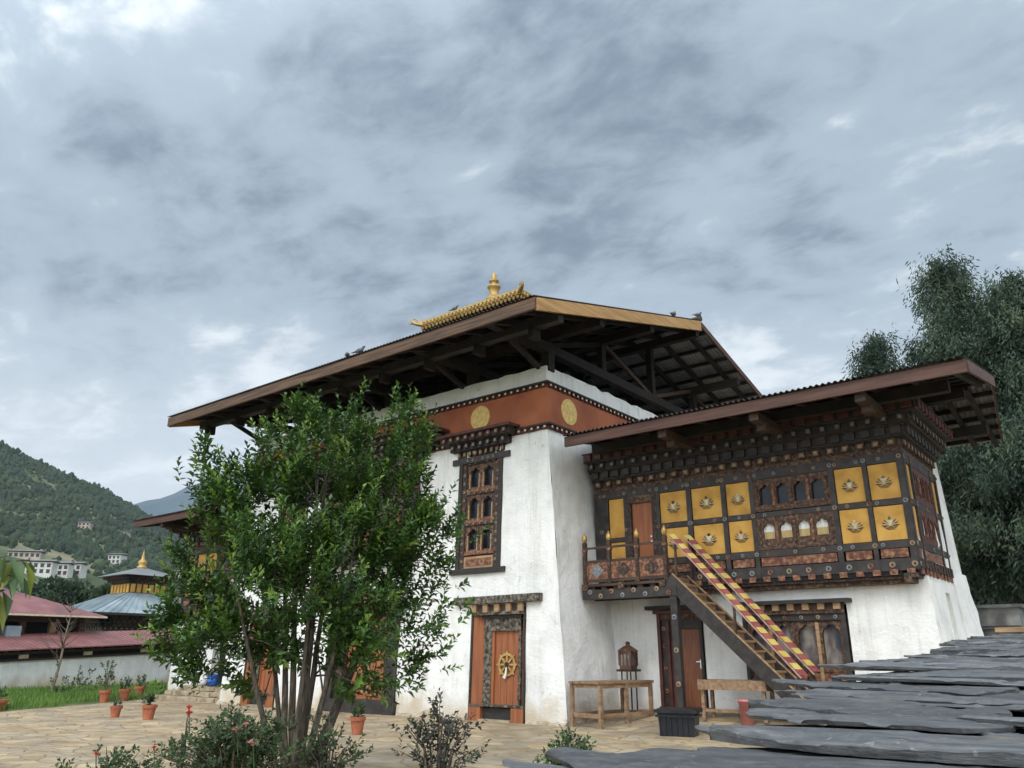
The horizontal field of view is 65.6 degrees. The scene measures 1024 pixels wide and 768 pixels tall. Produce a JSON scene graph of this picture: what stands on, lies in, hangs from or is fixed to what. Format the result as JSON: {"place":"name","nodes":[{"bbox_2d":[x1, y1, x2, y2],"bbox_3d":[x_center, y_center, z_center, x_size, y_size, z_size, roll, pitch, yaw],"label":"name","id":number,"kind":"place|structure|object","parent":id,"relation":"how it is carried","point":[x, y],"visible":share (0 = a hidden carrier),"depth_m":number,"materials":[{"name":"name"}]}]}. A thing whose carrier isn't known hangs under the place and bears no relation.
{"place":"outdoors","nodes":[
{"label":"outdoors","id":0,"kind":"place"},
{"bbox_2d":[0,679,174,711],"bbox_3d":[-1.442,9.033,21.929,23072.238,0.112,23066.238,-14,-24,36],"label":"ground","id":1,"kind":"structure","parent":0,"point":[91,702],"depth_m":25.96,"materials":[{"name":"green plant"}]},
{"bbox_2d":[0,626,21,635],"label":"teal cabinet","id":2,"kind":"object","parent":1,"relation":"on","point":[11,630],"visible":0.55,"depth_m":35.84,"materials":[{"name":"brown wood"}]},
{"bbox_2d":[0,587,106,633],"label":"gallery building","id":3,"kind":"structure","parent":1,"relation":"on","point":[32,614],"depth_m":37.90,"materials":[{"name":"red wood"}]},
{"bbox_2d":[28,574,87,605],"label":"broadleaf tree","id":4,"kind":"object","parent":1,"relation":"on","point":[49,595],"visible":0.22,"depth_m":81.54,"materials":[{"name":"green plant"}]},
{"bbox_2d":[34,578,86,599],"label":"broadleaf tree","id":5,"kind":"object","parent":1,"relation":"on","point":[47,587],"visible":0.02,"depth_m":85.25,"materials":[{"name":"green plant"}]},
{"bbox_2d":[40,596,85,690],"bbox_3d":[-18.262,10.550,32.225,1.584,3.838,1.864,5,-19,-15],"label":"bare sapling","id":6,"kind":"object","parent":1,"relation":"on","point":[62,650],"visible":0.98,"depth_m":32.23,"materials":[{"name":"brown plant"}]},
{"bbox_2d":[53,580,95,605],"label":"broadleaf tree","id":7,"kind":"object","parent":1,"relation":"on","point":[86,589],"visible":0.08,"depth_m":83.36,"materials":[{"name":"green plant"}]},
{"bbox_2d":[50,663,102,692],"bbox_3d":[-16.992,11.584,31.015,2.037,1.365,2.439,6,-20,-18],"label":"weed clump","id":8,"kind":"object","parent":1,"relation":"on","point":[73,683],"visible":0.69,"depth_m":30.97,"materials":[{"name":"green plant"}]},
{"bbox_2d":[0,629,172,688],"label":"courtyard wall","id":9,"kind":"structure","parent":1,"relation":"on","point":[28,660],"depth_m":36.80,"materials":[{"name":"white paint"}]},
{"bbox_2d":[88,583,111,599],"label":"broadleaf tree","id":10,"kind":"object","parent":1,"relation":"on","point":[102,590],"visible":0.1,"depth_m":80.74,"materials":[{"name":"green plant"}]},
{"bbox_2d":[72,550,180,631],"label":"shrine","id":11,"kind":"object","parent":1,"relation":"on","point":[121,606],"visible":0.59,"depth_m":53.35,"materials":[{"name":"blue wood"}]},
{"bbox_2d":[135,674,148,694],"bbox_3d":[-13.617,11.106,29.261,0.486,0.828,0.455,5,-19,-15],"label":"flower pot","id":12,"kind":"object","parent":1,"relation":"on","point":[140,689],"visible":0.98,"depth_m":29.17,"materials":[{"name":"ceramic"}]},
{"bbox_2d":[841,323,980,560],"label":"cypress tree","id":13,"kind":"object","parent":1,"relation":"on","point":[874,357],"visible":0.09,"depth_m":42.19,"materials":[{"name":"green plant"}]},
{"bbox_2d":[887,243,1023,604],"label":"cypress tree","id":14,"kind":"object","parent":1,"relation":"on","point":[951,304],"visible":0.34,"depth_m":35.41,"materials":[{"name":"green plant"}]},
{"bbox_2d":[936,265,1023,604],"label":"cypress tree","id":15,"kind":"object","parent":1,"relation":"on","point":[1004,307],"visible":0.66,"depth_m":31.53,"materials":[{"name":"green plant"}]},
{"bbox_2d":[0,461,180,600],"bbox_3d":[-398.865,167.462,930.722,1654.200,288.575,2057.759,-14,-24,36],"label":"hillside","id":16,"kind":"structure","parent":0,"point":[95,580],"depth_m":454.01,"materials":[{"name":"green plant"}]},
{"bbox_2d":[6,549,47,558],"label":"house","id":17,"kind":"structure","parent":16,"relation":"on","point":[31,554],"depth_m":406.79,"materials":[{"name":"white paint"}]},
{"bbox_2d":[24,559,60,577],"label":"house","id":18,"kind":"structure","parent":16,"relation":"on","point":[44,568],"depth_m":363.17,"materials":[{"name":"white paint"}]},
{"bbox_2d":[56,562,76,577],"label":"house","id":19,"kind":"structure","parent":16,"relation":"on","point":[65,569],"depth_m":378.35,"materials":[{"name":"white paint"}]},
{"bbox_2d":[74,562,90,577],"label":"house","id":20,"kind":"structure","parent":16,"relation":"on","point":[80,568],"depth_m":388.50,"materials":[{"name":"white paint"}]},
{"bbox_2d":[77,521,95,529],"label":"house","id":21,"kind":"structure","parent":16,"relation":"on","point":[85,524],"depth_m":636.13,"materials":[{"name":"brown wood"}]},
{"bbox_2d":[0,440,186,596],"bbox_3d":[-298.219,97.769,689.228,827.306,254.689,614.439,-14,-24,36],"label":"forest","id":22,"kind":"object","parent":16,"relation":"on","point":[52,532],"visible":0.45,"depth_m":660.98,"materials":[{"name":"green plant"}]},
{"bbox_2d":[108,553,128,563],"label":"house","id":23,"kind":"structure","parent":16,"relation":"on","point":[115,558],"depth_m":521.21,"materials":[{"name":"white paint"}]},
{"bbox_2d":[117,531,131,536],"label":"house","id":24,"kind":"structure","parent":16,"relation":"on","point":[128,533],"depth_m":680.93,"materials":[{"name":"grey wood"}]},
{"bbox_2d":[133,474,250,515],"bbox_3d":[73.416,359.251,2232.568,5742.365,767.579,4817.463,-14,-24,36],"label":"mountains","id":25,"kind":"structure","parent":0,"point":[165,505],"depth_m":2935.27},
{"bbox_2d":[0,699,827,767],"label":"paved courtyard","id":26,"kind":"structure","parent":0,"point":[41,738],"depth_m":15.52,"materials":[{"name":"beige stone"}]},
{"bbox_2d":[0,685,9,710],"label":"flower pot","id":27,"kind":"object","parent":26,"relation":"on","point":[3,702],"visible":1,"depth_m":22.27,"materials":[{"name":"ceramic"}]},
{"bbox_2d":[0,555,35,632],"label":"sapling","id":28,"kind":"object","parent":26,"relation":"on","point":[14,570],"visible":1,"depth_m":3.67,"materials":[{"name":"green plant"}]},
{"bbox_2d":[94,660,116,702],"bbox_3d":[-13.462,9.898,26.498,0.502,1.333,0.732,-14,-24,36],"label":"flower pot","id":29,"kind":"object","parent":26,"relation":"on","point":[104,695],"visible":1,"depth_m":26.43,"materials":[{"name":"ceramic"}]},
{"bbox_2d":[110,699,122,717],"bbox_3d":[-9.996,8.174,20.066,0.302,0.446,0.313,-14,-24,36],"label":"flower pot","id":30,"kind":"object","parent":26,"relation":"on","point":[115,708],"visible":1,"depth_m":19.97,"materials":[{"name":"ceramic"}]},
{"bbox_2d":[55,744,190,767],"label":"rose bush","id":31,"kind":"object","parent":26,"relation":"on","point":[116,761],"visible":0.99,"depth_m":8.13,"materials":[{"name":"green plant"}]},
{"bbox_2d":[119,675,132,700],"bbox_3d":[-13.308,10.446,27.345,0.462,0.841,0.474,-14,-24,36],"label":"flower pot","id":32,"kind":"object","parent":26,"relation":"on","point":[124,693],"visible":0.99,"depth_m":27.22,"materials":[{"name":"ceramic"}]},
{"bbox_2d":[141,692,157,719],"bbox_3d":[-8.892,7.869,19.471,0.375,0.639,0.434,-14,-24,36],"label":"flower pot","id":33,"kind":"object","parent":26,"relation":"on","point":[148,709],"visible":1,"depth_m":19.37,"materials":[{"name":"ceramic"}]},
{"bbox_2d":[178,704,192,767],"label":"salvia","id":34,"kind":"object","parent":26,"relation":"on","point":[188,712],"visible":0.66,"depth_m":8.66,"materials":[{"name":"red plant"}]},
{"bbox_2d":[155,685,220,702],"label":"stone steps","id":35,"kind":"structure","parent":26,"relation":"on","point":[208,694],"depth_m":27.63,"materials":[{"name":"beige stone"}]},
{"bbox_2d":[196,676,206,685],"bbox_3d":[-11.262,10.782,28.897,0.466,0.336,0.473,-14,-24,36],"label":"cloth bundle","id":36,"kind":"object","parent":35,"relation":"on","point":[203,682],"visible":0.69,"depth_m":28.73,"materials":[{"name":"white fabric"}]},
{"bbox_2d":[206,674,218,685],"bbox_3d":[-10.767,10.641,28.598,0.420,0.410,0.414,-14,-24,36],"label":"water drum","id":37,"kind":"object","parent":35,"relation":"on","point":[214,681],"visible":0.81,"depth_m":28.45,"materials":[{"name":"blue plastic"}]},
{"bbox_2d":[133,502,245,689],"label":"temple wing","id":38,"kind":"structure","parent":26,"relation":"on","point":[175,522],"depth_m":31.18,"materials":[{"name":"white paint"}]},
{"bbox_2d":[217,552,229,570],"bbox_3d":[-10.298,6.639,30.092,2.780,0.730,0.127,-14,-24,36],"label":"arched window","id":39,"kind":"structure","parent":38,"relation":"in","point":[226,568],"depth_m":30.76,"materials":[{"name":"brown wood"}]},
{"bbox_2d":[148,700,316,767],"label":"rose bush","id":40,"kind":"object","parent":26,"relation":"on","point":[239,741],"visible":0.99,"depth_m":8.30,"materials":[{"name":"green plant"}]},
{"bbox_2d":[130,375,491,767],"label":"leafy tree","id":41,"kind":"object","parent":26,"relation":"on","point":[252,558],"visible":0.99,"depth_m":9.99,"materials":[{"name":"green plant"}]},
{"bbox_2d":[295,709,373,767],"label":"shrub","id":42,"kind":"object","parent":26,"relation":"on","point":[321,759],"visible":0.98,"depth_m":8.74,"materials":[{"name":"green plant"}]},
{"bbox_2d":[350,700,367,734],"bbox_3d":[-3.076,6.623,15.843,0.337,0.656,0.424,-14,-24,36],"label":"flower pot","id":43,"kind":"object","parent":26,"relation":"on","point":[357,722],"visible":0.94,"depth_m":15.73,"materials":[{"name":"ceramic"}]},
{"bbox_2d":[388,688,491,767],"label":"shrub","id":44,"kind":"object","parent":26,"relation":"on","point":[442,749],"visible":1,"depth_m":8.80,"materials":[{"name":"green plant"}]},
{"bbox_2d":[167,271,762,726],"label":"temple","id":45,"kind":"structure","parent":26,"relation":"on","point":[515,385],"depth_m":20.96,"materials":[{"name":"white paint"}]},
{"bbox_2d":[260,649,273,695],"bbox_3d":[-7.520,8.781,24.768,0.760,1.760,0.127,-14,-24,36],"label":"door","id":46,"kind":"structure","parent":45,"relation":"in","point":[264,676],"depth_m":24.65,"materials":[{"name":"orange wood"}]},
{"bbox_2d":[274,473,313,587],"bbox_3d":[-7.138,4.698,25.700,2.600,3.750,0.800,-14,-24,36],"label":"tall window","id":47,"kind":"structure","parent":45,"relation":"in","point":[280,516],"depth_m":25.75,"materials":[{"name":"black wood"}]},
{"bbox_2d":[352,346,364,352],"bbox_3d":[-4.157,-0.913,21.511,0.414,0.220,0.135,-8,-20,22],"label":"pigeon","id":48,"kind":"object","parent":45,"relation":"on","point":[358,350],"visible":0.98,"depth_m":21.46,"materials":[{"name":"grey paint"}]},
{"bbox_2d":[347,614,370,698],"bbox_3d":[-4.356,7.709,22.539,0.850,2.250,0.176,-14,-24,36],"label":"door","id":49,"kind":"structure","parent":45,"relation":"in","point":[362,696],"depth_m":22.31,"materials":[{"name":"orange wood"}]},
{"bbox_2d":[294,423,449,566],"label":"projecting window","id":50,"kind":"structure","parent":45,"relation":"in","point":[380,448],"depth_m":22.66,"materials":[{"name":"black wood"}]},
{"bbox_2d":[365,617,385,699],"bbox_3d":[-3.690,7.539,22.039,0.850,2.250,0.176,-14,-24,36],"label":"door","id":51,"kind":"structure","parent":45,"relation":"in","point":[378,662],"depth_m":21.91,"materials":[{"name":"orange wood"}]},
{"bbox_2d":[435,421,519,575],"bbox_3d":[-0.857,3.089,20.979,2.600,3.750,0.800,-14,-24,36],"label":"tall window","id":52,"kind":"structure","parent":45,"relation":"in","point":[480,490],"depth_m":20.97,"materials":[{"name":"black wood"}]},
{"bbox_2d":[494,631,518,708],"bbox_3d":[-0.123,6.868,19.156,0.760,1.760,0.214,-14,-24,36],"label":"door","id":53,"kind":"structure","parent":45,"relation":"in","point":[506,658],"depth_m":19.17,"materials":[{"name":"orange wood"}]},
{"bbox_2d":[532,724,596,765],"bbox_3d":[0.530,3.751,7.681,0.766,0.864,0.748,-14,-24,36],"label":"shrub","id":54,"kind":"object","parent":26,"relation":"on","point":[567,738],"visible":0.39,"depth_m":7.75,"materials":[{"name":"green plant"}]},
{"bbox_2d":[568,680,653,728],"bbox_3d":[2.245,7.133,17.760,1.822,0.958,0.924,15,-24,-38],"label":"wooden table","id":55,"kind":"object","parent":26,"relation":"on","point":[601,714],"visible":0.95,"depth_m":17.47,"materials":[{"name":"brown wood"}]},
{"bbox_2d":[616,641,640,709],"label":"lamp house","id":56,"kind":"structure","parent":26,"relation":"on","point":[627,657],"depth_m":18.80,"materials":[{"name":"wood"}]},
{"bbox_2d":[654,707,702,736],"bbox_3d":[3.260,6.599,15.508,0.830,0.515,0.610,-8,-21,23],"label":"plastic crate","id":57,"kind":"object","parent":26,"relation":"on","point":[678,721],"visible":0.98,"depth_m":15.31,"materials":[{"name":"plastic"}]},
{"bbox_2d":[582,525,820,724],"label":"staircase","id":58,"kind":"structure","parent":26,"relation":"on","point":[762,662],"depth_m":17.67,"materials":[{"name":"brown wood"}]},
{"bbox_2d":[697,679,775,722],"bbox_3d":[4.749,6.650,16.724,1.520,0.797,0.600,-14,-24,36],"label":"table","id":59,"kind":"object","parent":26,"relation":"on","point":[712,685],"visible":0.7,"depth_m":16.67,"materials":[{"name":"brown wood"}]},
{"bbox_2d":[752,676,762,680],"bbox_3d":[5.175,6.136,16.481,0.340,0.220,0.350,-14,-24,36],"label":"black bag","id":60,"kind":"object","parent":59,"relation":"on","point":[757,678],"visible":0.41,"depth_m":16.37,"materials":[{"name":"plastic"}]},
{"bbox_2d":[737,699,754,725],"bbox_3d":[4.796,6.706,16.207,0.376,0.500,0.364,-14,-24,36],"label":"plastic bucket","id":61,"kind":"object","parent":26,"relation":"on","point":[744,709],"visible":0.56,"depth_m":16.11,"materials":[{"name":"plastic"}]},
{"bbox_2d":[563,355,1003,712],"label":"temple wing","id":62,"kind":"structure","parent":26,"relation":"on","point":[813,522],"depth_m":17.52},
{"bbox_2d":[752,471,831,512],"bbox_3d":[6.210,2.410,17.684,1.700,0.730,0.127,-14,-24,36],"label":"arched window","id":63,"kind":"structure","parent":62,"relation":"in","point":[807,490],"depth_m":17.66,"materials":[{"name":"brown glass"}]},
{"bbox_2d":[731,598,855,688],"bbox_3d":[6.111,5.618,17.147,2.570,1.830,0.420,-14,-24,36],"label":"ground window","id":64,"kind":"structure","parent":62,"relation":"in","point":[819,628],"depth_m":17.01,"materials":[{"name":"beige wood"}]},
{"bbox_2d":[756,510,836,550],"bbox_3d":[6.206,3.217,17.404,1.700,0.720,0.115,-14,-24,36],"label":"arched window","id":65,"kind":"structure","parent":62,"relation":"in","point":[812,529],"depth_m":17.37,"materials":[{"name":"brown glass"}]},
{"bbox_2d":[912,467,934,511],"bbox_3d":[8.957,2.313,17.384,0.115,0.740,1.660,-14,-24,36],"label":"arched window","id":66,"kind":"structure","parent":62,"relation":"in","point":[923,488],"depth_m":17.35,"materials":[{"name":"brown wood"}]},
{"bbox_2d":[919,508,940,548],"bbox_3d":[8.957,3.122,17.108,0.115,0.710,1.660,-14,-24,36],"label":"arched window","id":67,"kind":"structure","parent":62,"relation":"in","point":[929,521],"depth_m":17.07,"materials":[{"name":"brown wood"}]},
{"bbox_2d":[975,604,1023,635],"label":"stone wall","id":68,"kind":"structure","parent":26,"relation":"on","point":[992,617],"depth_m":19.57,"materials":[{"name":"stone"}]},
{"bbox_2d":[976,348,1023,602],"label":"cypress tree","id":69,"kind":"object","parent":26,"relation":"on","point":[1015,568],"visible":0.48,"depth_m":30.27,"materials":[{"name":"green plant"}]},
{"bbox_2d":[0,0,1023,503],"label":"sky","id":70,"kind":"structure","parent":0,"point":[202,202],"materials":[{"name":"grey"}]},
{"bbox_2d":[502,634,1023,767],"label":"slate roof","id":71,"kind":"structure","parent":0,"point":[961,705],"depth_m":2.27,"materials":[{"name":"grey stone"}]},
{"bbox_2d":[995,627,1023,632],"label":"wooden plank","id":72,"kind":"object","parent":71,"relation":"on","point":[1009,629],"visible":1,"depth_m":10.30,"materials":[{"name":"beige wood"}]}
]}

